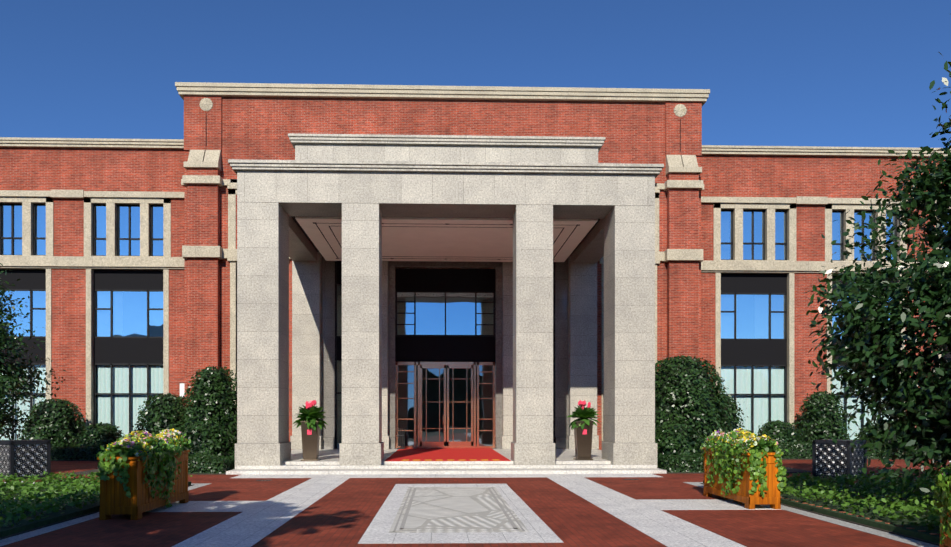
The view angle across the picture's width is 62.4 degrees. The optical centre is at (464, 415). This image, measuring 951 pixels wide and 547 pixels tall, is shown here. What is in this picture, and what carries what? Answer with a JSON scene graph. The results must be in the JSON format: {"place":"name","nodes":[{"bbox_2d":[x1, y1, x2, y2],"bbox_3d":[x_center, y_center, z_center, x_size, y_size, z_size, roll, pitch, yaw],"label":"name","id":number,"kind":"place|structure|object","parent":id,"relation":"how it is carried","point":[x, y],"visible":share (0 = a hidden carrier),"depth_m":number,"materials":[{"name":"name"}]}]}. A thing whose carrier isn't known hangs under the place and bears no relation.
{"place":"outdoors","nodes":[
{"label":"outdoors","id":0,"kind":"place"},
{"bbox_2d":[51,445,106,459],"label":"hedge","id":1,"kind":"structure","parent":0,"point":[67,449],"depth_m":29.86,"materials":[{"name":"green plant"}]},
{"bbox_2d":[0,365,883,439],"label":"glass window","id":2,"kind":"structure","parent":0,"point":[162,374],"depth_m":35.08,"materials":[{"name":"clear glass"}]},
{"bbox_2d":[416,365,494,448],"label":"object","id":3,"kind":"structure","parent":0,"point":[446,406],"depth_m":37.48,"materials":[{"name":"brown metal"}]},
{"bbox_2d":[0,458,938,545],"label":"bed soil","id":4,"kind":"structure","parent":0,"point":[791,470],"depth_m":14.22,"materials":[{"name":"brown soil"}]},
{"bbox_2d":[0,439,50,482],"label":"light box","id":5,"kind":"object","parent":4,"relation":"on","point":[21,458],"visible":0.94,"depth_m":18.98,"materials":[{"name":"black metal"}]},
{"bbox_2d":[0,469,191,526],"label":"ground cover leaves","id":6,"kind":"object","parent":4,"relation":"on","point":[31,491],"visible":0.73,"depth_m":14.73,"materials":[{"name":"green plant"}]},
{"bbox_2d":[188,453,234,473],"bbox_3d":[-8.270,1.456,24.126,2.450,0.546,2.630,0,0,-2],"label":"hedge","id":7,"kind":"object","parent":4,"relation":"on","point":[227,462],"depth_m":23.01,"materials":[{"name":"green plant"}]},
{"bbox_2d":[0,480,939,543],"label":"plants","id":8,"kind":"object","parent":4,"relation":"on","point":[54,517],"visible":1,"depth_m":12.82,"materials":[{"name":"plant"}]},
{"bbox_2d":[657,452,703,472],"bbox_3d":[7.108,1.455,24.628,2.245,0.550,2.644,0,0,-2],"label":"hedge","id":9,"kind":"object","parent":4,"relation":"on","point":[693,458],"depth_m":23.47,"materials":[{"name":"green plant"}]},
{"bbox_2d":[702,467,946,533],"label":"ground cover leaves","id":10,"kind":"object","parent":4,"relation":"on","point":[819,485],"visible":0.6,"depth_m":14.53,"materials":[{"name":"green plant"}]},
{"bbox_2d":[812,439,866,482],"bbox_3d":[9.285,1.156,19.442,1.030,1.112,1.030,0,0,-40],"label":"light box","id":11,"kind":"object","parent":4,"relation":"on","point":[831,458],"visible":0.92,"depth_m":19.15,"materials":[{"name":"black metal"}]},
{"bbox_2d":[781,480,938,534],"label":"seedling pots","id":12,"kind":"object","parent":4,"relation":"on","point":[865,518],"visible":0.15,"depth_m":12.51,"materials":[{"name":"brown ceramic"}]},
{"bbox_2d":[804,52,950,494],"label":"tree","id":13,"kind":"object","parent":4,"relation":"on","point":[872,342],"depth_m":12.84,"materials":[{"name":"green plant"}]},
{"bbox_2d":[931,460,950,546],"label":"planter","id":14,"kind":"object","parent":4,"relation":"on","point":[943,487],"visible":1,"depth_m":9.74,"materials":[{"name":"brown wood"}]},
{"bbox_2d":[0,205,949,448],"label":"window","id":15,"kind":"structure","parent":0,"point":[129,313],"depth_m":35.02,"materials":[{"name":"blue glass"}]},
{"bbox_2d":[1,459,949,546],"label":"pavement","id":16,"kind":"structure","parent":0,"point":[344,514],"depth_m":12.96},
{"bbox_2d":[96,428,192,519],"bbox_3d":[-5.728,0.976,14.198,1.004,1.472,2.880,0,0,-2],"label":"planter","id":17,"kind":"object","parent":16,"relation":"on","point":[141,472],"visible":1,"depth_m":13.26,"materials":[{"name":"brown wood"}]},
{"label":"tree trunk","id":18,"kind":"object","parent":16,"relation":"on","visible":0},
{"bbox_2d":[0,263,68,439],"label":"tree","id":19,"kind":"object","parent":18,"relation":"on","point":[15,378],"visible":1,"depth_m":22.62,"materials":[{"name":"green plant"}]},
{"bbox_2d":[0,0,950,147],"label":"sky","id":20,"kind":"structure","parent":0,"point":[823,73],"materials":[{"name":"blue"}]},
{"bbox_2d":[778,442,949,458],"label":"hedge","id":21,"kind":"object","parent":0,"point":[791,445],"depth_m":30.81,"materials":[{"name":"green plant"}]},
{"bbox_3d":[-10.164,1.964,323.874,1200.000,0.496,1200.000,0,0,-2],"label":"ground surface","id":22,"kind":"structure","parent":0,"visible":0},
{"bbox_2d":[17,398,88,447],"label":"shrub leaves","id":23,"kind":"object","parent":22,"relation":"on","point":[56,426],"depth_m":32.26,"materials":[{"name":"green plant"}]},
{"bbox_2d":[76,422,124,446],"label":"shrub ball leaves","id":24,"kind":"object","parent":22,"relation":"on","point":[85,437],"depth_m":31.50,"materials":[{"name":"green plant"}]},
{"bbox_2d":[131,393,188,435],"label":"shrub leaves","id":25,"kind":"object","parent":22,"relation":"on","point":[143,413],"depth_m":30.92,"materials":[{"name":"green plant"}]},
{"bbox_2d":[179,365,236,448],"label":"shrub leaves","id":26,"kind":"object","parent":22,"relation":"on","point":[189,413],"depth_m":29.11,"materials":[{"name":"green plant"}]},
{"bbox_2d":[181,421,236,456],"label":"shrub ball leaves","id":27,"kind":"object","parent":22,"relation":"on","point":[230,440],"depth_m":26.55,"materials":[{"name":"green plant"}]},
{"bbox_2d":[226,449,666,474],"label":"steps","id":28,"kind":"structure","parent":22,"relation":"on","point":[565,462],"depth_m":23.90,"materials":[{"name":"stone"}]},
{"bbox_2d":[293,400,327,460],"bbox_3d":[-4.882,0.450,24.829,1.117,1.923,1.102,0,0,-2],"label":"pedestal planter","id":29,"kind":"object","parent":28,"relation":"on","point":[310,447],"depth_m":24.61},
{"bbox_2d":[321,255,567,448],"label":"portico stone wall","id":30,"kind":"structure","parent":28,"relation":"on","point":[328,345],"depth_m":33.64,"materials":[{"name":"beige stone"}]},
{"bbox_2d":[290,252,598,449],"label":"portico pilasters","id":31,"kind":"object","parent":28,"relation":"on","point":[306,331],"visible":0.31,"depth_m":33.30,"materials":[{"name":"beige stone"}]},
{"bbox_2d":[396,362,494,448],"bbox_3d":[-0.839,-0.463,33.994,4.300,3.750,0.180,0,0,-2],"label":"entrance door","id":32,"kind":"structure","parent":31,"relation":"attached to","point":[457,444],"depth_m":33.99,"materials":[{"name":"orange metal"}]},
{"bbox_2d":[398,365,492,445],"bbox_3d":[-0.840,-0.463,34.024,4.100,3.750,0.044,0,0,-2],"label":"door glass","id":33,"kind":"object","parent":32,"relation":"attached to","point":[457,397],"visible":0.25,"depth_m":34.03,"materials":[{"name":"clear glass"}]},
{"bbox_2d":[235,202,656,465],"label":"columns","id":34,"kind":"structure","parent":28,"relation":"on","point":[263,334],"depth_m":24.10,"materials":[{"name":"beige stone"}]},
{"bbox_2d":[291,216,599,261],"bbox_3d":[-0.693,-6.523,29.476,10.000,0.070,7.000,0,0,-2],"label":"ceiling","id":35,"kind":"structure","parent":34,"relation":"attached to","point":[428,239],"depth_m":28.54,"materials":[{"name":"paint"}]},
{"bbox_2d":[313,222,579,259],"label":"soffit lines","id":36,"kind":"object","parent":35,"relation":"attached to","point":[445,224],"visible":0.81,"depth_m":27.29,"materials":[{"name":"black"}]},
{"bbox_2d":[237,171,654,262],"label":"entablature","id":37,"kind":"structure","parent":34,"relation":"on","point":[447,195],"depth_m":24.10,"materials":[{"name":"beige stone"}]},
{"bbox_2d":[228,133,663,177],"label":"cornice","id":38,"kind":"structure","parent":37,"relation":"on","point":[441,153],"depth_m":24.68,"materials":[{"name":"beige stone"}]},
{"bbox_2d":[385,448,510,460],"bbox_3d":[-0.685,1.409,29.211,3.960,0.006,9.530,0,0,-2],"label":"red carpet","id":39,"kind":"object","parent":28,"relation":"on","point":[445,454],"visible":0.86,"depth_m":27.82,"materials":[{"name":"red carpet"}]},
{"bbox_2d":[397,428,404,448],"bbox_3d":[-2.713,0.962,33.263,0.305,0.900,0.300,0,0,-2],"label":"umbrella stand","id":40,"kind":"object","parent":39,"relation":"on","point":[400,435],"visible":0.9,"depth_m":33.36,"materials":[{"name":"black metal"}]},
{"bbox_2d":[567,400,599,459],"bbox_3d":[3.796,0.452,25.242,1.106,1.920,1.068,0,0,-2],"label":"pedestal planter","id":41,"kind":"object","parent":28,"relation":"on","point":[583,445],"depth_m":24.99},
{"bbox_2d":[256,479,638,480],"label":"drain grates","id":42,"kind":"object","parent":22,"relation":"on","point":[624,479],"visible":0.58,"depth_m":20.88,"materials":[{"name":"black"}]},
{"bbox_2d":[146,474,781,546],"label":"white paving bands","id":43,"kind":"object","parent":22,"relation":"on","point":[252,523],"visible":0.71,"depth_m":14.01,"materials":[{"name":"white stone"}]},
{"bbox_2d":[389,487,528,532],"bbox_3d":[-0.198,1.760,15.160,2.070,0.103,7.350,0,0,-2],"label":"carved panel","id":44,"kind":"object","parent":43,"relation":"on","point":[455,508],"visible":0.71,"depth_m":13.87,"materials":[{"name":"white stone"}]},
{"bbox_2d":[393,487,524,531],"bbox_3d":[-0.198,1.734,15.160,1.950,0.056,7.090,0,0,-2],"label":"paving border","id":45,"kind":"object","parent":44,"relation":"attached to","point":[488,488],"visible":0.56,"depth_m":13.99,"materials":[{"name":"grey stone"}]},
{"bbox_2d":[700,428,787,508],"bbox_3d":[5.460,0.976,15.569,0.911,1.472,2.726,0,0,-2],"label":"planter","id":46,"kind":"object","parent":43,"relation":"on","point":[747,468],"visible":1,"depth_m":14.66,"materials":[{"name":"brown wood"}]},
{"bbox_2d":[0,482,938,546],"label":"curb","id":47,"kind":"structure","parent":22,"relation":"on","point":[44,530],"depth_m":12.00,"materials":[{"name":"grey stone"}]},
{"bbox_2d":[0,95,945,449],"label":"brick walls","id":48,"kind":"structure","parent":22,"relation":"on","point":[262,127],"depth_m":33.99,"materials":[{"name":"red brick"}]},
{"bbox_2d":[180,383,183,396],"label":"wall lamps","id":49,"kind":"object","parent":48,"relation":"attached to","point":[181,389],"depth_m":34.73,"materials":[{"name":"white"}]},
{"bbox_2d":[199,98,212,110],"bbox_3d":[-10.981,-13.218,33.285,0.560,0.560,0.065,0,0,-2],"label":"medallion","id":50,"kind":"object","parent":48,"relation":"attached to","point":[205,104],"visible":0.94,"depth_m":33.28,"materials":[{"name":"stone"}]},
{"bbox_2d":[0,365,892,439],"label":"curtains","id":51,"kind":"object","parent":48,"relation":"attached to","point":[102,374],"depth_m":35.23,"materials":[{"name":"white fabric"}]},
{"bbox_2d":[0,203,945,448],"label":"window frames","id":52,"kind":"structure","parent":48,"relation":"attached to","point":[111,393],"depth_m":34.96,"materials":[{"name":"black metal"}]},
{"bbox_2d":[0,82,950,440],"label":"stone trim","id":53,"kind":"structure","parent":48,"relation":"attached to","point":[166,262],"depth_m":34.63,"materials":[{"name":"beige stone"}]},
{"bbox_2d":[187,150,204,161],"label":"pilaster capital block","id":54,"kind":"structure","parent":53,"relation":"on","point":[196,155],"depth_m":33.10,"materials":[{"name":"beige stone"}]},
{"bbox_2d":[203,150,220,164],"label":"pilaster capital block","id":55,"kind":"structure","parent":53,"relation":"on","point":[212,156],"depth_m":33.15,"materials":[{"name":"beige stone"}]},
{"bbox_2d":[666,155,682,168],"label":"pilaster capital block","id":56,"kind":"structure","parent":53,"relation":"on","point":[673,160],"depth_m":33.77,"materials":[{"name":"beige stone"}]},
{"bbox_2d":[681,155,697,166],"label":"pilaster capital block","id":57,"kind":"structure","parent":53,"relation":"on","point":[689,160],"depth_m":33.79,"materials":[{"name":"beige stone"}]},
{"bbox_2d":[0,113,950,364],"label":"spandrel panels","id":58,"kind":"object","parent":48,"relation":"attached to","point":[439,349],"visible":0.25,"depth_m":34.87,"materials":[{"name":"black"}]},
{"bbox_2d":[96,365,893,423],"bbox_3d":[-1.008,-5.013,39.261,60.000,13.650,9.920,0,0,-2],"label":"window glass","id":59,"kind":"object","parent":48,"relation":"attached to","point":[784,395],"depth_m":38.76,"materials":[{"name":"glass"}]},
{"bbox_2d":[674,104,686,116],"bbox_3d":[9.329,-13.218,33.938,0.560,0.560,0.065,0,0,-2],"label":"medallion","id":60,"kind":"object","parent":48,"relation":"attached to","point":[680,110],"visible":1,"depth_m":33.93,"materials":[{"name":"stone"}]},
{"bbox_2d":[655,422,703,455],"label":"shrub ball leaves","id":61,"kind":"object","parent":22,"relation":"on","point":[673,444],"depth_m":27.06,"materials":[{"name":"green plant"}]},
{"bbox_2d":[655,355,733,449],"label":"shrub leaves","id":62,"kind":"object","parent":22,"relation":"on","point":[718,419],"depth_m":29.23,"materials":[{"name":"green plant"}]},
{"bbox_2d":[716,396,747,431],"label":"shrub leaves","id":63,"kind":"object","parent":22,"relation":"on","point":[737,419],"depth_m":31.77,"materials":[{"name":"green plant"}]},
{"bbox_2d":[754,420,804,442],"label":"shrub ball leaves","id":64,"kind":"object","parent":22,"relation":"on","point":[789,430],"depth_m":32.20,"materials":[{"name":"green plant"}]},
{"bbox_2d":[794,390,852,443],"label":"shrub leaves","id":65,"kind":"object","parent":22,"relation":"on","point":[841,432],"depth_m":33.40,"materials":[{"name":"green plant"}]},
{"bbox_2d":[854,421,908,443],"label":"shrub ball leaves","id":66,"kind":"object","parent":22,"relation":"on","point":[861,435],"depth_m":33.25,"materials":[{"name":"green plant"}]}
]}

